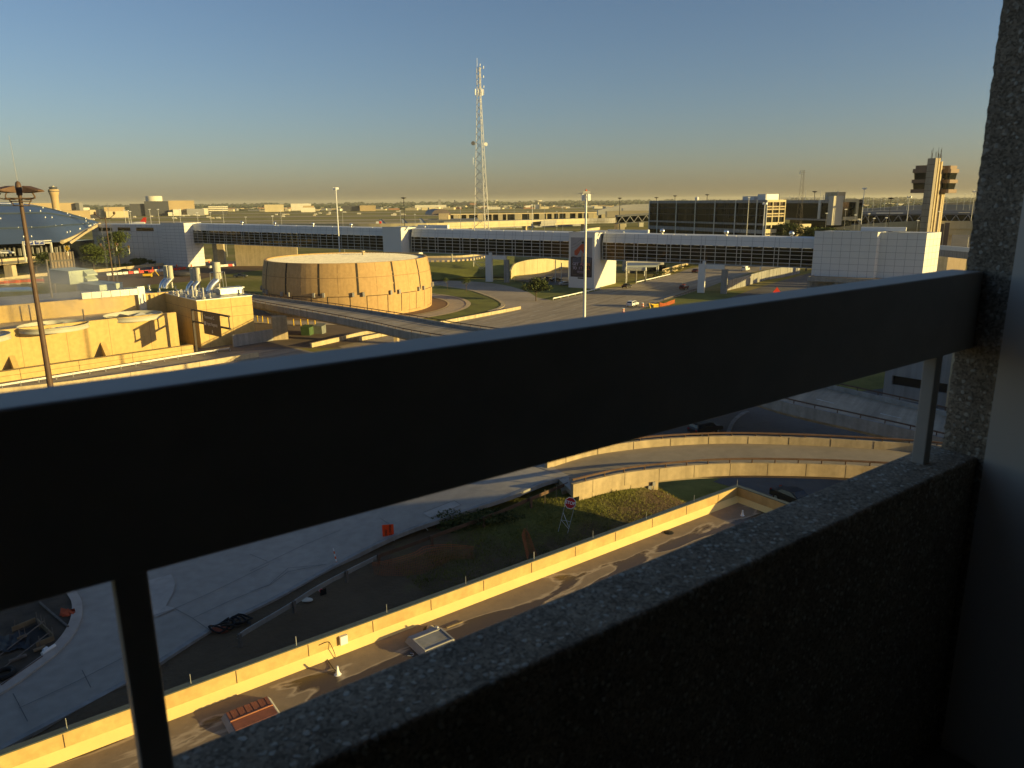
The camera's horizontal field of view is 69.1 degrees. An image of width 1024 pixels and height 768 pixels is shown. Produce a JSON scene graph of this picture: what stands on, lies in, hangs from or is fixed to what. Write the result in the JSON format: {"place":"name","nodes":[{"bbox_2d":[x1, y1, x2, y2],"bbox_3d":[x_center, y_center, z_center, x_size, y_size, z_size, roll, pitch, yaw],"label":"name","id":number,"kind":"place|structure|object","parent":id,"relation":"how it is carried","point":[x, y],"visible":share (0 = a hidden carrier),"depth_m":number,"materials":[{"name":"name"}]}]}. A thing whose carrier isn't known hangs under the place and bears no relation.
{"place":"outdoors","nodes":[
{"label":"outdoors","id":0,"kind":"place"},
{"bbox_2d":[0,138,53,386],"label":"flood light mast","id":1,"kind":"object","parent":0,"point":[18,189],"visible":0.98,"depth_m":64.83,"materials":[{"name":"brown metal"}]},
{"bbox_2d":[49,267,97,284],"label":"air unit","id":2,"kind":"object","parent":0,"point":[72,275],"visible":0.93,"depth_m":200.64,"materials":[{"name":"white metal"}]},
{"bbox_2d":[0,348,310,387],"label":"plant road","id":3,"kind":"structure","parent":0,"point":[263,354],"depth_m":144.63,"materials":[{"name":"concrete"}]},
{"bbox_2d":[0,347,229,387],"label":"guard rail","id":4,"kind":"object","parent":3,"relation":"on","point":[89,371],"visible":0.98,"depth_m":138.48,"materials":[{"name":"metal"}]},
{"bbox_2d":[0,352,258,392],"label":"concrete barrier","id":5,"kind":"object","parent":3,"relation":"on","point":[195,364],"visible":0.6,"depth_m":135.10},
{"bbox_2d":[95,261,235,276],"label":"works road","id":6,"kind":"structure","parent":0,"point":[101,274],"depth_m":359.87,"materials":[{"name":"asphalt"}]},
{"bbox_2d":[0,466,556,744],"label":"hotel road","id":7,"kind":"structure","parent":0,"point":[92,646],"depth_m":45.60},
{"bbox_2d":[0,593,71,683],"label":"construction island","id":8,"kind":"structure","parent":7,"relation":"on","point":[26,612],"depth_m":42.05,"materials":[{"name":"soil"}]},
{"bbox_2d":[0,631,29,651],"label":"plastic sheet","id":9,"kind":"object","parent":8,"relation":"on","point":[7,641],"visible":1,"depth_m":39.84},
{"bbox_2d":[11,612,53,647],"bbox_3d":[-26.160,13.441,40.543,2.982,0.620,1.500,12,19,42],"label":"excavation formwork","id":10,"kind":"object","parent":8,"relation":"on","point":[37,633],"visible":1,"depth_m":40.82,"materials":[{"name":"brown wood"}]},
{"bbox_2d":[0,591,82,694],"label":"island kerb","id":11,"kind":"structure","parent":7,"relation":"on","point":[65,638],"depth_m":39.62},
{"bbox_2d":[13,500,460,720],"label":"slab joints","id":12,"kind":"object","parent":7,"relation":"on","point":[191,617],"visible":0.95,"depth_m":43.80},
{"bbox_2d":[0,476,570,749],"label":"road kerb","id":13,"kind":"structure","parent":7,"relation":"on","point":[195,639],"depth_m":46.42,"materials":[{"name":"grey concrete"}]},
{"bbox_2d":[208,613,252,633],"bbox_3d":[-15.775,13.404,41.732,2.379,0.350,1.118,-9,16,-32],"label":"hose coil","id":14,"kind":"object","parent":13,"relation":"on","point":[234,624],"visible":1,"depth_m":41.67,"materials":[{"name":"black rubber"}]},
{"bbox_2d":[149,501,459,616],"bbox_3d":[-13.530,10.579,50.116,20.757,1.582,4.886,-10,17,-35],"label":"new concrete patch","id":15,"kind":"object","parent":7,"relation":"on","point":[161,590],"visible":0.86,"depth_m":45.67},
{"bbox_2d":[243,317,384,347],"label":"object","id":16,"kind":"structure","parent":0,"point":[296,339],"depth_m":170.89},
{"bbox_2d":[310,331,376,346],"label":"concrete barrier","id":17,"kind":"object","parent":16,"relation":"on","point":[335,339],"visible":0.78,"depth_m":166.25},
{"bbox_2d":[23,484,685,741],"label":"grass bank","id":18,"kind":"structure","parent":0,"point":[365,592],"depth_m":46.44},
{"bbox_2d":[237,555,376,647],"bbox_3d":[-11.854,12.664,44.253,0.446,0.998,10.829,8,16,31],"label":"guard rail","id":19,"kind":"object","parent":18,"relation":"on","point":[292,604],"visible":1,"depth_m":43.39,"materials":[{"name":"metal"}]},
{"bbox_2d":[377,482,567,565],"bbox_3d":[-2.236,9.715,52.102,15.203,2.756,0.611,-8,16,-30],"label":"guard rail","id":20,"kind":"object","parent":18,"relation":"on","point":[530,499],"visible":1,"depth_m":51.51,"materials":[{"name":"grey metal"}]},
{"bbox_2d":[431,507,525,533],"bbox_3d":[-2.508,9.653,52.712,7.002,1.396,2.745,-1,14,0],"label":"leafy bush","id":21,"kind":"object","parent":18,"relation":"on","point":[463,518],"visible":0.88,"depth_m":52.42,"materials":[{"name":"green plant"}]},
{"bbox_2d":[396,487,686,594],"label":"bank grass","id":22,"kind":"structure","parent":18,"relation":"on","point":[539,522],"depth_m":51.15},
{"bbox_2d":[545,432,942,499],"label":"curved ramp","id":23,"kind":"structure","parent":18,"relation":"on","point":[650,464],"depth_m":60.34,"materials":[{"name":"concrete"}]},
{"bbox_2d":[429,256,514,279],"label":"grass embankment","id":24,"kind":"structure","parent":0,"point":[450,270],"depth_m":312.47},
{"bbox_2d":[0,203,966,501],"bbox_3d":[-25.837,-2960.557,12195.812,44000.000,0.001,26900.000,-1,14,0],"label":"ground","id":25,"kind":"structure","parent":0,"point":[684,491],"depth_m":322.24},
{"bbox_2d":[13,252,53,273],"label":"roadside tree","id":26,"kind":"object","parent":25,"relation":"on","point":[42,256],"visible":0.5,"depth_m":331.09,"materials":[{"name":"green plant"}]},
{"bbox_2d":[0,256,82,276],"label":"approach viaduct","id":27,"kind":"object","parent":25,"relation":"on","point":[10,270],"visible":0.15,"depth_m":317.26,"materials":[{"name":"concrete"}]},
{"bbox_2d":[0,202,99,273],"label":"blue roof terminal","id":28,"kind":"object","parent":25,"relation":"on","point":[60,229],"visible":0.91,"depth_m":347.82,"materials":[{"name":"metal"}]},
{"bbox_2d":[24,203,89,218],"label":"long shed","id":29,"kind":"structure","parent":25,"relation":"on","point":[75,209],"depth_m":1664.05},
{"bbox_2d":[48,251,78,292],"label":"billboard back","id":30,"kind":"object","parent":25,"relation":"on","point":[60,260],"visible":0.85,"depth_m":255.54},
{"bbox_2d":[0,287,179,370],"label":"cooling plant","id":31,"kind":"object","parent":25,"relation":"on","point":[76,327],"visible":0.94,"depth_m":150.93,"materials":[{"name":"concrete"}]},
{"bbox_2d":[77,280,123,290],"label":"air unit","id":32,"kind":"object","parent":31,"relation":"on","point":[100,285],"visible":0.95,"depth_m":183.87,"materials":[{"name":"grey metal"}]},
{"bbox_2d":[80,286,146,309],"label":"air duct","id":33,"kind":"object","parent":31,"relation":"attached to","point":[139,291],"visible":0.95,"depth_m":163.77,"materials":[{"name":"metal"}]},
{"bbox_2d":[79,243,112,269],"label":"roadside tree","id":34,"kind":"object","parent":25,"relation":"on","point":[98,251],"visible":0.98,"depth_m":347.06,"materials":[{"name":"green plant"}]},
{"bbox_2d":[0,344,193,381],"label":"wall","id":35,"kind":"structure","parent":25,"relation":"on","point":[61,367],"depth_m":140.88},
{"bbox_2d":[0,259,211,280],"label":"concrete barrier","id":36,"kind":"object","parent":25,"relation":"on","point":[97,270],"visible":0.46,"depth_m":346.91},
{"bbox_2d":[96,230,130,266],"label":"roadside tree","id":37,"kind":"object","parent":25,"relation":"on","point":[118,237],"visible":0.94,"depth_m":358.44,"materials":[{"name":"green plant"}]},
{"bbox_2d":[92,223,164,264],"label":"gallery wing","id":38,"kind":"structure","parent":25,"relation":"on","point":[145,241],"depth_m":381.41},
{"bbox_2d":[129,196,203,215],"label":"cargo hangar","id":39,"kind":"structure","parent":25,"relation":"on","point":[155,203],"depth_m":2025.88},
{"bbox_2d":[97,266,262,286],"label":"dirt works","id":40,"kind":"structure","parent":25,"relation":"on","point":[136,279],"depth_m":319.32,"materials":[{"name":"soil"}]},
{"bbox_2d":[160,222,204,266],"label":"bridge tower","id":41,"kind":"structure","parent":25,"relation":"on","point":[181,248],"depth_m":368.39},
{"bbox_2d":[147,262,254,347],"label":"stack building","id":42,"kind":"structure","parent":25,"relation":"on","point":[235,303],"depth_m":164.19,"materials":[{"name":"concrete"}]},
{"bbox_2d":[180,343,291,352],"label":"plant yard","id":43,"kind":"structure","parent":25,"relation":"on","point":[243,348],"depth_m":158.79,"materials":[{"name":"concrete"}]},
{"bbox_2d":[191,309,230,351],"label":"gantry sign","id":44,"kind":"object","parent":43,"relation":"on","point":[210,322],"visible":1,"depth_m":148.13,"materials":[{"name":"metal"}]},
{"bbox_2d":[232,329,272,346],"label":"yard wall","id":45,"kind":"structure","parent":25,"relation":"on","point":[248,338],"depth_m":163.74,"materials":[{"name":"grey concrete"}]},
{"bbox_2d":[212,244,297,265],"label":"hall","id":46,"kind":"structure","parent":25,"relation":"on","point":[249,255],"depth_m":367.73,"materials":[{"name":"concrete"}]},
{"bbox_2d":[102,219,427,222],"bbox_3d":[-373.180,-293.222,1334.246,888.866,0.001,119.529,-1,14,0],"label":"runway","id":47,"kind":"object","parent":25,"relation":"on","point":[261,220],"visible":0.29,"depth_m":1334.22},
{"bbox_2d":[94,215,438,218],"bbox_3d":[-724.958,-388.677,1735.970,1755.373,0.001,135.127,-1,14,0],"label":"runway","id":48,"kind":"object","parent":25,"relation":"on","point":[275,216],"visible":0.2,"depth_m":1735.56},
{"bbox_2d":[226,221,426,223],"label":"runway","id":49,"kind":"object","parent":25,"relation":"on","point":[341,222],"visible":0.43,"depth_m":1160.58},
{"bbox_2d":[253,298,447,320],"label":"drum apron","id":50,"kind":"object","parent":25,"relation":"on","point":[437,304],"visible":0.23,"depth_m":211.13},
{"bbox_2d":[260,251,433,317],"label":"drum building","id":51,"kind":"structure","parent":50,"relation":"on","point":[400,282],"depth_m":201.91,"materials":[{"name":"concrete"}]},
{"bbox_2d":[254,294,465,323],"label":"drum drive","id":52,"kind":"structure","parent":25,"relation":"on","point":[455,304],"depth_m":211.71,"materials":[{"name":"concrete"}]},
{"bbox_2d":[128,210,596,214],"bbox_3d":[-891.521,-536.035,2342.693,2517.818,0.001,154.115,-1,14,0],"label":"runway","id":53,"kind":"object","parent":25,"relation":"on","point":[395,212],"visible":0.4,"depth_m":2348.55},
{"bbox_2d":[0,479,788,767],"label":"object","id":54,"kind":"structure","parent":25,"relation":"on","point":[290,676],"depth_m":33.32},
{"bbox_2d":[221,696,278,732],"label":"tiled skylight curb","id":55,"kind":"structure","parent":54,"relation":"on","point":[248,714],"depth_m":28.57,"materials":[{"name":"tile"}]},
{"bbox_2d":[405,626,454,654],"bbox_3d":[-3.580,11.525,33.334,1.750,0.353,1.885,-10,17,-35],"label":"roof hatch","id":56,"kind":"object","parent":54,"relation":"on","point":[425,641],"visible":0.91,"depth_m":33.22,"materials":[{"name":"grey metal"}]},
{"bbox_2d":[239,218,584,229],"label":"curved viaduct","id":57,"kind":"object","parent":25,"relation":"on","point":[470,225],"visible":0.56,"depth_m":604.56,"materials":[{"name":"concrete"}]},
{"bbox_2d":[382,225,448,253],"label":"bridge tower","id":58,"kind":"structure","parent":25,"relation":"on","point":[397,239],"depth_m":301.32,"materials":[{"name":"white paint"}]},
{"bbox_2d":[357,306,520,340],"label":"concrete barrier","id":59,"kind":"object","parent":25,"relation":"on","point":[367,337],"visible":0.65,"depth_m":195.24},
{"bbox_2d":[425,209,477,222],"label":"vaulted hall","id":60,"kind":"structure","parent":25,"relation":"on","point":[444,214],"depth_m":897.65,"materials":[{"name":"concrete"}]},
{"bbox_2d":[439,212,604,228],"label":"concourse","id":61,"kind":"structure","parent":25,"relation":"on","point":[528,216],"depth_m":1181.27,"materials":[{"name":"concrete"}]},
{"bbox_2d":[494,298,551,310],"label":"road","id":62,"kind":"structure","parent":25,"relation":"on","point":[524,304],"depth_m":224.92,"materials":[{"name":"concrete"}]},
{"bbox_2d":[125,202,921,211],"bbox_3d":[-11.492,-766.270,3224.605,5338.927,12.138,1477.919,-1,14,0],"label":"woods","id":63,"kind":"object","parent":25,"relation":"on","point":[469,207],"visible":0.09,"depth_m":3448.07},
{"bbox_2d":[83,197,975,206],"bbox_3d":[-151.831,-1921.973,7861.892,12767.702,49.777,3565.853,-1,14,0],"label":"woods","id":64,"kind":"object","parent":25,"relation":"on","point":[476,202],"visible":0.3,"depth_m":8243.07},
{"bbox_2d":[90,200,969,209],"bbox_3d":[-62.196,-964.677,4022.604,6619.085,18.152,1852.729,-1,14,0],"label":"woods","id":65,"kind":"object","parent":25,"relation":"on","point":[615,204],"visible":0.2,"depth_m":4319.38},
{"bbox_2d":[90,198,975,208],"bbox_3d":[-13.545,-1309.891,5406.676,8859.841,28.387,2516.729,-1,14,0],"label":"woods","id":66,"kind":"object","parent":25,"relation":"on","point":[642,202],"visible":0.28,"depth_m":5664.98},
{"bbox_2d":[536,464,570,489],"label":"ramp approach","id":67,"kind":"structure","parent":25,"relation":"on","point":[556,472],"depth_m":57.63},
{"bbox_2d":[339,264,776,347],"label":"highway","id":68,"kind":"structure","parent":25,"relation":"on","point":[604,301],"depth_m":226.96,"materials":[{"name":"asphalt"}]},
{"bbox_2d":[534,218,617,230],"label":"shaded viaduct","id":69,"kind":"object","parent":25,"relation":"on","point":[589,221],"visible":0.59,"depth_m":707.01,"materials":[{"name":"concrete"}]},
{"bbox_2d":[578,189,594,316],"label":"light pole","id":70,"kind":"object","parent":25,"relation":"on","point":[586,193],"visible":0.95,"depth_m":109.57,"materials":[{"name":"metal"}]},
{"bbox_2d":[244,291,946,444],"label":"overpass","id":71,"kind":"object","parent":25,"relation":"on","point":[870,414],"visible":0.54,"depth_m":90.55,"materials":[{"name":"concrete"}]},
{"bbox_2d":[569,229,648,288],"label":"mural tower","id":72,"kind":"structure","parent":25,"relation":"on","point":[603,272],"depth_m":262.91,"materials":[{"name":"white paint"}]},
{"bbox_2d":[570,237,591,278],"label":"advertising mural","id":73,"kind":"object","parent":72,"relation":"attached to","point":[577,256],"visible":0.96,"depth_m":261.39,"materials":[{"name":"multicoloured paint"}]},
{"bbox_2d":[622,261,665,281],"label":"canopy building","id":74,"kind":"structure","parent":25,"relation":"on","point":[636,267],"depth_m":307.62,"materials":[{"name":"metal"}]},
{"bbox_2d":[648,193,810,235],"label":"office block","id":75,"kind":"structure","parent":25,"relation":"on","point":[698,216],"depth_m":361.60,"materials":[{"name":"black glass"}]},
{"bbox_2d":[727,267,799,289],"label":"retaining wall","id":76,"kind":"structure","parent":25,"relation":"on","point":[750,279],"depth_m":279.30,"materials":[{"name":"grey concrete"}]},
{"bbox_2d":[775,223,808,235],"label":"plaza tree","id":77,"kind":"object","parent":25,"relation":"on","point":[796,228],"visible":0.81,"depth_m":316.48,"materials":[{"name":"green plant"}]},
{"bbox_2d":[785,190,862,227],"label":"glass block","id":78,"kind":"structure","parent":25,"relation":"on","point":[834,205],"depth_m":384.03,"materials":[{"name":"black glass"}]},
{"bbox_2d":[807,269,881,287],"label":"terminal","id":79,"kind":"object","parent":25,"relation":"on","point":[815,281],"visible":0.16,"depth_m":220.55,"materials":[{"name":"grey concrete"}]},
{"bbox_2d":[811,227,940,277],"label":"tiled block","id":80,"kind":"structure","parent":79,"relation":"on","point":[875,252],"depth_m":217.91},
{"bbox_2d":[835,221,972,245],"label":"sunlit viaduct","id":81,"kind":"object","parent":25,"relation":"on","point":[960,227],"visible":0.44,"depth_m":373.22,"materials":[{"name":"concrete"}]},
{"bbox_2d":[882,353,954,406],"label":"parking structure","id":82,"kind":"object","parent":25,"relation":"on","point":[904,381],"visible":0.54,"depth_m":112.39,"materials":[{"name":"grey concrete"}]},
{"bbox_2d":[910,148,958,231],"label":"control tower","id":83,"kind":"structure","parent":25,"relation":"on","point":[934,181],"depth_m":362.33,"materials":[{"name":"concrete"}]},
{"bbox_2d":[946,257,966,269],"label":"ribbed wall","id":84,"kind":"structure","parent":25,"relation":"on","point":[956,263],"depth_m":281.31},
{"bbox_2d":[906,198,1023,767],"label":"hotel building","id":85,"kind":"structure","parent":25,"relation":"on","point":[984,723],"depth_m":3.14,"materials":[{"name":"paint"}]},
{"bbox_2d":[173,445,976,767],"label":"parapet wall","id":86,"kind":"structure","parent":85,"relation":"on","point":[813,631],"depth_m":2.24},
{"bbox_2d":[0,269,982,767],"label":"guard rail","id":87,"kind":"object","parent":86,"relation":"on","point":[124,485],"visible":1,"depth_m":1.46,"materials":[{"name":"metal"}]},
{"bbox_2d":[935,0,1023,747],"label":"concrete pillar","id":88,"kind":"structure","parent":85,"relation":"attached to","point":[997,215],"depth_m":2.97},
{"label":"far pier","id":89,"kind":"object","parent":25,"relation":"on","visible":0},
{"bbox_2d":[597,204,648,214],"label":"viaduct","id":90,"kind":"object","parent":89,"relation":"on","point":[604,210],"visible":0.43,"depth_m":867.52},
{"bbox_2d":[432,280,534,303],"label":"loop road","id":91,"kind":"structure","parent":0,"point":[505,294],"depth_m":261.02,"materials":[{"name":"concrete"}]},
{"bbox_2d":[0,0,1002,205],"label":"sky","id":92,"kind":"structure","parent":0,"point":[103,102],"materials":[{"name":"blue"}]},
{"bbox_2d":[424,276,597,319],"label":"lawn","id":93,"kind":"structure","parent":0,"point":[480,303],"depth_m":248.19,"materials":[{"name":"green plant"}]},
{"bbox_2d":[471,66,488,268],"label":"lattice mast","id":94,"kind":"object","parent":93,"relation":"on","point":[480,107],"visible":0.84,"depth_m":303.36,"materials":[{"name":"metal"}]},
{"bbox_2d":[485,252,509,282],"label":"bridge pier","id":95,"kind":"structure","parent":93,"relation":"on","point":[490,257],"depth_m":284.49,"materials":[{"name":"grey concrete"}]},
{"bbox_2d":[193,221,813,268],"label":"skybridge","id":96,"kind":"object","parent":95,"relation":"on","point":[791,251],"visible":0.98,"depth_m":274.95,"materials":[{"name":"white glass"}]},
{"bbox_2d":[193,231,382,250],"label":"window frame","id":97,"kind":"structure","parent":96,"relation":"in","point":[259,234],"depth_m":335.46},
{"bbox_2d":[411,237,568,258],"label":"window frame","id":98,"kind":"structure","parent":96,"relation":"in","point":[452,240],"depth_m":284.18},
{"bbox_2d":[602,242,811,268],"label":"window frame","id":99,"kind":"structure","parent":96,"relation":"in","point":[606,245],"depth_m":244.20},
{"bbox_2d":[519,276,552,300],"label":"lawn tree","id":100,"kind":"object","parent":93,"relation":"on","point":[538,284],"visible":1,"depth_m":228.74,"materials":[{"name":"green plant"}]},
{"bbox_2d":[510,259,567,278],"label":"curved wall","id":101,"kind":"structure","parent":93,"relation":"on","point":[530,266],"depth_m":316.87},
{"bbox_2d":[511,268,568,284],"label":"underpass road","id":102,"kind":"structure","parent":0,"point":[526,278],"depth_m":305.14,"materials":[{"name":"concrete"}]},
{"bbox_2d":[615,213,648,223],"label":"truss bridge","id":103,"kind":"structure","parent":0,"point":[632,218],"depth_m":427.51,"materials":[{"name":"white metal"}]},
{"bbox_2d":[642,290,746,309],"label":"median grass","id":104,"kind":"structure","parent":0,"point":[693,297],"depth_m":234.91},
{"bbox_2d":[697,261,727,293],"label":"bridge pier","id":105,"kind":"structure","parent":104,"relation":"on","point":[703,267],"depth_m":244.24,"materials":[{"name":"grey concrete"}]},
{"bbox_2d":[731,273,810,297],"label":"slip road","id":106,"kind":"structure","parent":0,"point":[797,282],"depth_m":262.78,"materials":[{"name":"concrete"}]},
{"bbox_2d":[634,388,946,502],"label":"road","id":107,"kind":"structure","parent":0,"point":[757,419],"depth_m":99.01,"materials":[{"name":"asphalt"}]},
{"bbox_2d":[687,420,722,435],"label":"car","id":108,"kind":"object","parent":107,"relation":"on","point":[704,426],"visible":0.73,"depth_m":97.22,"materials":[{"name":"black metal"}]},
{"bbox_2d":[769,485,807,502],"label":"car","id":109,"kind":"object","parent":107,"relation":"on","point":[790,494],"visible":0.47,"depth_m":75.22,"materials":[{"name":"black metal"}]},
{"bbox_2d":[851,213,973,224],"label":"truss bridge","id":110,"kind":"structure","parent":0,"point":[897,217],"depth_m":408.00,"materials":[{"name":"beige"}]},
{"bbox_2d":[862,210,974,213],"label":"viaduct","id":111,"kind":"object","parent":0,"point":[911,211],"visible":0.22,"depth_m":605.54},
{"bbox_2d":[863,204,974,210],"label":"viaduct","id":112,"kind":"object","parent":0,"point":[947,207],"visible":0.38,"depth_m":860.14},
{"bbox_2d":[937,245,969,270],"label":"link bridge","id":113,"kind":"structure","parent":0,"point":[945,252],"depth_m":236.46,"materials":[{"name":"grey concrete"}]},
{"bbox_2d":[942,235,970,262],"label":"parking apron","id":114,"kind":"object","parent":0,"point":[959,240],"depth_m":523.81,"materials":[{"name":"concrete"}]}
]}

